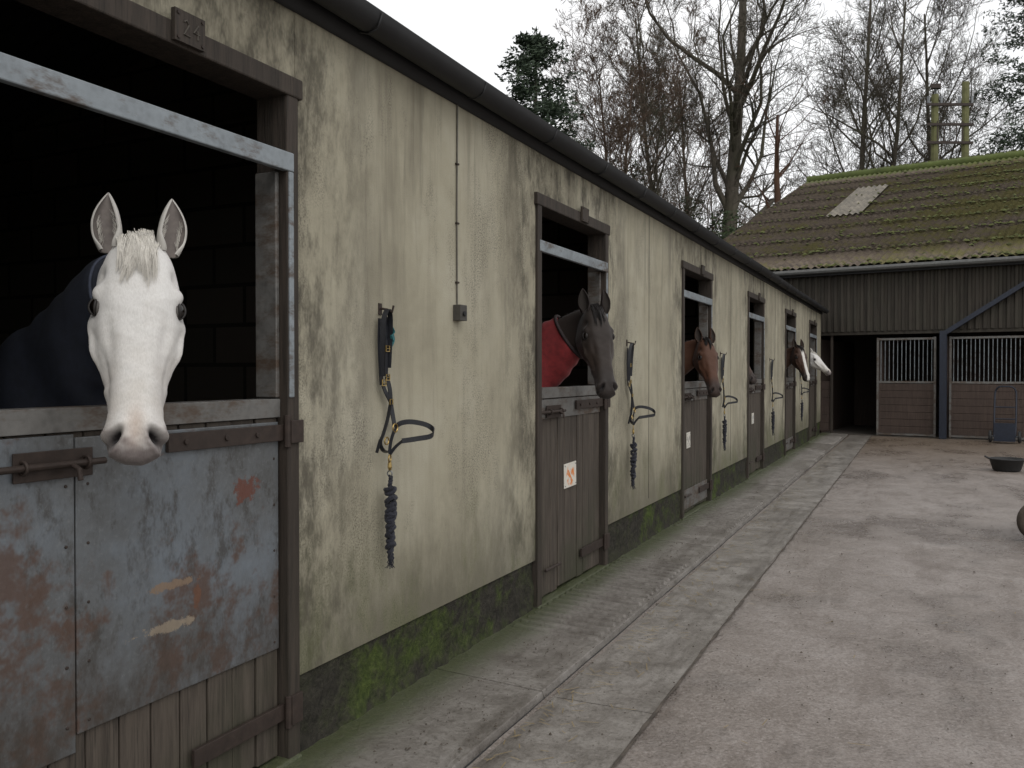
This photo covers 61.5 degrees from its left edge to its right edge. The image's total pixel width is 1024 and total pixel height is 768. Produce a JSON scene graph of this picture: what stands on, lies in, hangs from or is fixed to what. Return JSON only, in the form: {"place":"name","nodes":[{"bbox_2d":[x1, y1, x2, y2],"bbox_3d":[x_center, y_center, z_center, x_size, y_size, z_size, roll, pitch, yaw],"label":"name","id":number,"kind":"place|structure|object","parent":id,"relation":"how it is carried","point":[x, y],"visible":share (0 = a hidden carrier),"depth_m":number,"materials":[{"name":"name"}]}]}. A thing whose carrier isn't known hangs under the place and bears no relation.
{"place":"outdoors","nodes":[
{"label":"outdoors","id":0,"kind":"place"},
{"bbox_2d":[678,189,704,222],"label":"ivy on trunk","id":1,"kind":"object","parent":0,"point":[692,207],"visible":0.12,"depth_m":47.54,"materials":[{"name":"green plant"}]},
{"bbox_2d":[367,0,1023,231],"label":"sky","id":2,"kind":"structure","parent":0,"point":[477,34],"materials":[{"name":"white"}]},
{"bbox_2d":[467,435,1023,767],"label":"yard","id":3,"kind":"structure","parent":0,"point":[981,723],"depth_m":4.82,"materials":[{"name":"concrete"}]},
{"bbox_2d":[473,435,870,767],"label":"channel slab","id":4,"kind":"structure","parent":3,"relation":"on","point":[671,653],"depth_m":4.54,"materials":[{"name":"concrete"}]},
{"bbox_2d":[331,447,1023,767],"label":"yard grit","id":5,"kind":"object","parent":3,"relation":"on","point":[460,748],"visible":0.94,"depth_m":4.46,"materials":[{"name":"grey gravel"}]},
{"bbox_2d":[611,436,871,767],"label":"yard joint","id":6,"kind":"object","parent":3,"relation":"on","point":[642,728],"visible":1,"depth_m":4.52,"materials":[{"name":"grey concrete"}]},
{"bbox_2d":[474,436,1022,767],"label":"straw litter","id":7,"kind":"object","parent":3,"relation":"on","point":[665,628],"visible":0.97,"depth_m":4.76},
{"bbox_2d":[984,455,1023,471],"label":"rubber feed bucket","id":8,"kind":"object","parent":3,"relation":"on","point":[1008,464],"visible":1,"depth_m":12.90,"materials":[{"name":"black rubber"}]},
{"bbox_2d":[988,386,1021,442],"bbox_3d":[10.437,0.642,18.211,0.603,1.210,0.438,1,1,33],"label":"sack truck","id":9,"kind":"object","parent":3,"relation":"on","point":[1004,432],"visible":1,"depth_m":18.22,"materials":[{"name":"blue paint"}]},
{"bbox_2d":[1016,506,1023,535],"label":"wheelbarrow","id":10,"kind":"object","parent":3,"relation":"on","point":[1020,520],"visible":1,"depth_m":7.58,"materials":[{"name":"paint"}]},
{"label":"ground","id":11,"kind":"structure","parent":0,"visible":0},
{"bbox_2d":[0,0,828,767],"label":"stable block","id":12,"kind":"structure","parent":11,"relation":"on","point":[218,582],"depth_m":3.93,"materials":[{"name":"beige paint"}]},
{"bbox_2d":[0,192,186,465],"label":"horse","id":13,"kind":"object","parent":12,"relation":"in","point":[108,329],"visible":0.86,"depth_m":2.41},
{"bbox_2d":[0,0,303,767],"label":"stable door","id":14,"kind":"structure","parent":12,"relation":"in","point":[150,618],"depth_m":2.73,"materials":[{"name":"grey wood"}]},
{"bbox_2d":[375,303,434,568],"bbox_3d":[-0.479,0.225,3.786,0.312,1.155,0.102,-1,1,-37],"label":"head collar and lead rope","id":15,"kind":"object","parent":12,"relation":"attached to","point":[386,337],"visible":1,"depth_m":3.74,"materials":[{"name":"fabric"}]},
{"bbox_2d":[453,105,466,320],"bbox_3d":[-0.259,-0.871,4.359,0.054,1.100,0.070,0,1,25],"label":"wall switch box","id":16,"kind":"object","parent":12,"relation":"attached to","point":[459,312],"visible":1,"depth_m":4.36,"materials":[{"name":"metal"}]},
{"bbox_2d":[564,461,575,488],"bbox_3d":[0.397,0.618,5.867,0.009,0.165,0.220,0,2,25],"label":"door notice","id":17,"kind":"object","parent":12,"relation":"attached to","point":[570,474],"depth_m":5.85,"materials":[{"name":"paper"}]},
{"bbox_2d":[532,192,610,608],"bbox_3d":[0.383,0.100,5.900,0.202,2.635,1.360,0,1,25],"label":"stable door","id":18,"kind":"structure","parent":12,"relation":"in","point":[572,537],"depth_m":5.85,"materials":[{"name":"brown wood"}]},
{"bbox_2d":[542,288,617,398],"bbox_3d":[-0.474,0.388,6.425,2.798,2.083,0.749,0,1,25],"label":"horse","id":19,"kind":"object","parent":12,"relation":"in","point":[585,331],"visible":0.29,"depth_m":5.78},
{"bbox_2d":[626,340,655,489],"bbox_3d":[1.030,0.243,6.948,0.350,1.201,0.106,-1,1,-39],"label":"head collar and lead rope","id":20,"kind":"object","parent":12,"relation":"attached to","point":[633,445],"visible":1,"depth_m":6.89,"materials":[{"name":"fabric"}]},
{"bbox_2d":[686,432,689,448],"bbox_3d":[1.815,0.577,8.846,0.009,0.160,0.150,0,2,25],"label":"door notice","id":21,"kind":"object","parent":12,"relation":"attached to","point":[688,440],"depth_m":8.82,"materials":[{"name":"paper"}]},
{"bbox_2d":[679,260,713,519],"bbox_3d":[1.912,0.055,9.114,0.202,2.635,1.360,0,1,25],"label":"stable door","id":22,"kind":"structure","parent":12,"relation":"in","point":[695,493],"depth_m":9.18,"materials":[{"name":"brown wood"}]},
{"bbox_2d":[685,327,721,397],"bbox_3d":[0.848,0.392,9.312,2.803,1.988,0.719,0,1,25],"label":"horse","id":23,"kind":"object","parent":12,"relation":"in","point":[701,356],"visible":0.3,"depth_m":8.86},
{"bbox_2d":[720,352,737,450],"bbox_3d":[2.552,0.202,10.150,0.298,1.167,0.101,-1,1,-35],"label":"head collar and lead rope","id":24,"kind":"object","parent":12,"relation":"attached to","point":[724,429],"visible":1,"depth_m":10.10,"materials":[{"name":"fabric"}]},
{"bbox_2d":[751,413,753,423],"bbox_3d":[3.422,0.489,12.223,0.009,0.150,0.160,0,2,25],"label":"door notice","id":25,"kind":"object","parent":12,"relation":"attached to","point":[752,418],"depth_m":12.19,"materials":[{"name":"paper"}]},
{"bbox_2d":[749,366,756,384],"bbox_3d":[2.097,0.360,12.562,2.936,1.962,0.673,0,1,25],"label":"horse","id":26,"kind":"object","parent":12,"relation":"in","point":[752,378],"visible":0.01,"depth_m":11.77},
{"bbox_2d":[745,291,764,478],"bbox_3d":[3.442,0.010,12.328,0.202,2.635,1.360,0,1,25],"label":"stable door","id":27,"kind":"structure","parent":12,"relation":"in","point":[755,458],"depth_m":12.65,"materials":[{"name":"brown wood"}]},
{"bbox_2d":[769,358,782,435],"bbox_3d":[4.121,0.199,13.443,0.316,1.213,0.108,-1,1,-35],"label":"head collar and lead rope","id":28,"kind":"object","parent":12,"relation":"attached to","point":[772,400],"visible":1,"depth_m":13.39,"materials":[{"name":"fabric"}]},
{"bbox_2d":[783,308,796,455],"bbox_3d":[4.972,-0.035,15.543,0.202,2.635,1.360,0,1,25],"label":"stable door","id":29,"kind":"structure","parent":12,"relation":"in","point":[789,440],"depth_m":15.84,"materials":[{"name":"brown wood"}]},
{"bbox_2d":[786,339,810,381],"bbox_3d":[4.035,0.238,15.859,2.842,2.112,0.669,0,1,25],"label":"horse","id":30,"kind":"object","parent":12,"relation":"in","point":[796,356],"visible":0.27,"depth_m":15.26},
{"bbox_2d":[800,374,809,420],"bbox_3d":[5.671,0.136,16.703,0.324,1.178,0.103,-1,1,-37],"label":"head collar and lead rope","id":31,"kind":"object","parent":12,"relation":"attached to","point":[802,405],"visible":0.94,"depth_m":16.65,"materials":[{"name":"fabric"}]},
{"bbox_2d":[808,320,816,440],"bbox_3d":[6.502,-0.079,18.757,0.202,2.635,1.360,0,1,25],"label":"stable door","id":32,"kind":"structure","parent":12,"relation":"in","point":[812,428],"depth_m":19.18,"materials":[{"name":"brown wood"}]},
{"bbox_2d":[810,348,830,375],"bbox_3d":[5.402,0.230,18.863,3.029,2.046,0.669,0,1,25],"label":"horse","id":33,"kind":"object","parent":12,"relation":"in","point":[816,362],"visible":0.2,"depth_m":18.20},
{"bbox_2d":[494,26,601,150],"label":"conifer","id":34,"kind":"object","parent":11,"relation":"on","point":[535,49],"visible":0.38,"depth_m":43.97,"materials":[{"name":"green plant"}]},
{"bbox_2d":[287,432,847,767],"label":"concrete apron","id":35,"kind":"object","parent":11,"relation":"on","point":[592,603],"visible":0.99,"depth_m":4.47,"materials":[{"name":"grey concrete"}]},
{"bbox_2d":[564,0,707,186],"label":"bare tree","id":36,"kind":"object","parent":11,"relation":"on","point":[615,121],"visible":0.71,"depth_m":45.95,"materials":[{"name":"brown plant"}]},
{"bbox_2d":[532,0,745,229],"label":"bare tree","id":37,"kind":"object","parent":11,"relation":"on","point":[577,57],"visible":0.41,"depth_m":50.25,"materials":[{"name":"brown plant"}]},
{"bbox_2d":[464,438,844,767],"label":"drain channel","id":38,"kind":"object","parent":11,"relation":"on","point":[473,760],"visible":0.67,"depth_m":4.60,"materials":[{"name":"grey concrete"}]},
{"bbox_2d":[559,0,750,223],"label":"bare tree","id":39,"kind":"object","parent":11,"relation":"on","point":[655,181],"visible":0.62,"depth_m":46.81,"materials":[{"name":"brown plant"}]},
{"bbox_2d":[618,160,743,238],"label":"evergreen hedge","id":40,"kind":"object","parent":11,"relation":"on","point":[732,229],"visible":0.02,"depth_m":44.67,"materials":[{"name":"green plant"}]},
{"bbox_2d":[598,0,773,233],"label":"bare tree","id":41,"kind":"object","parent":11,"relation":"on","point":[690,12],"visible":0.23,"depth_m":54.88,"materials":[{"name":"brown plant"}]},
{"bbox_2d":[640,140,769,232],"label":"distant trees","id":42,"kind":"object","parent":11,"relation":"on","point":[717,212],"visible":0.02,"depth_m":62.30,"materials":[{"name":"brown plant"}]},
{"bbox_2d":[605,0,849,238],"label":"bare tree","id":43,"kind":"object","parent":11,"relation":"on","point":[741,60],"visible":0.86,"depth_m":46.76,"materials":[{"name":"brown plant"}]},
{"bbox_2d":[735,46,841,226],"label":"broken dead tree","id":44,"kind":"object","parent":11,"relation":"on","point":[777,194],"visible":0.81,"depth_m":42.98,"materials":[{"name":"brown plant"}]},
{"bbox_2d":[758,0,985,194],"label":"bare tree","id":45,"kind":"object","parent":11,"relation":"on","point":[877,97],"visible":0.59,"depth_m":58.22,"materials":[{"name":"brown plant"}]},
{"bbox_2d":[723,149,1023,441],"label":"barn","id":46,"kind":"structure","parent":11,"relation":"on","point":[910,277],"depth_m":21.20,"materials":[{"name":"brown wood"}]},
{"bbox_2d":[765,0,991,172],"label":"bare tree","id":47,"kind":"object","parent":11,"relation":"on","point":[868,21],"visible":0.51,"depth_m":58.70,"materials":[{"name":"brown plant"}]},
{"bbox_2d":[839,0,1023,167],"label":"bare tree","id":48,"kind":"object","parent":11,"relation":"on","point":[927,58],"visible":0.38,"depth_m":59.67,"materials":[{"name":"brown plant"}]},
{"bbox_2d":[927,81,973,160],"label":"utility pole","id":49,"kind":"object","parent":11,"relation":"on","point":[935,124],"visible":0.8,"depth_m":47.61,"materials":[{"name":"wood"}]},
{"bbox_2d":[955,0,1023,155],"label":"conifer","id":50,"kind":"object","parent":11,"relation":"on","point":[1005,141],"visible":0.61,"depth_m":49.87,"materials":[{"name":"green plant"}]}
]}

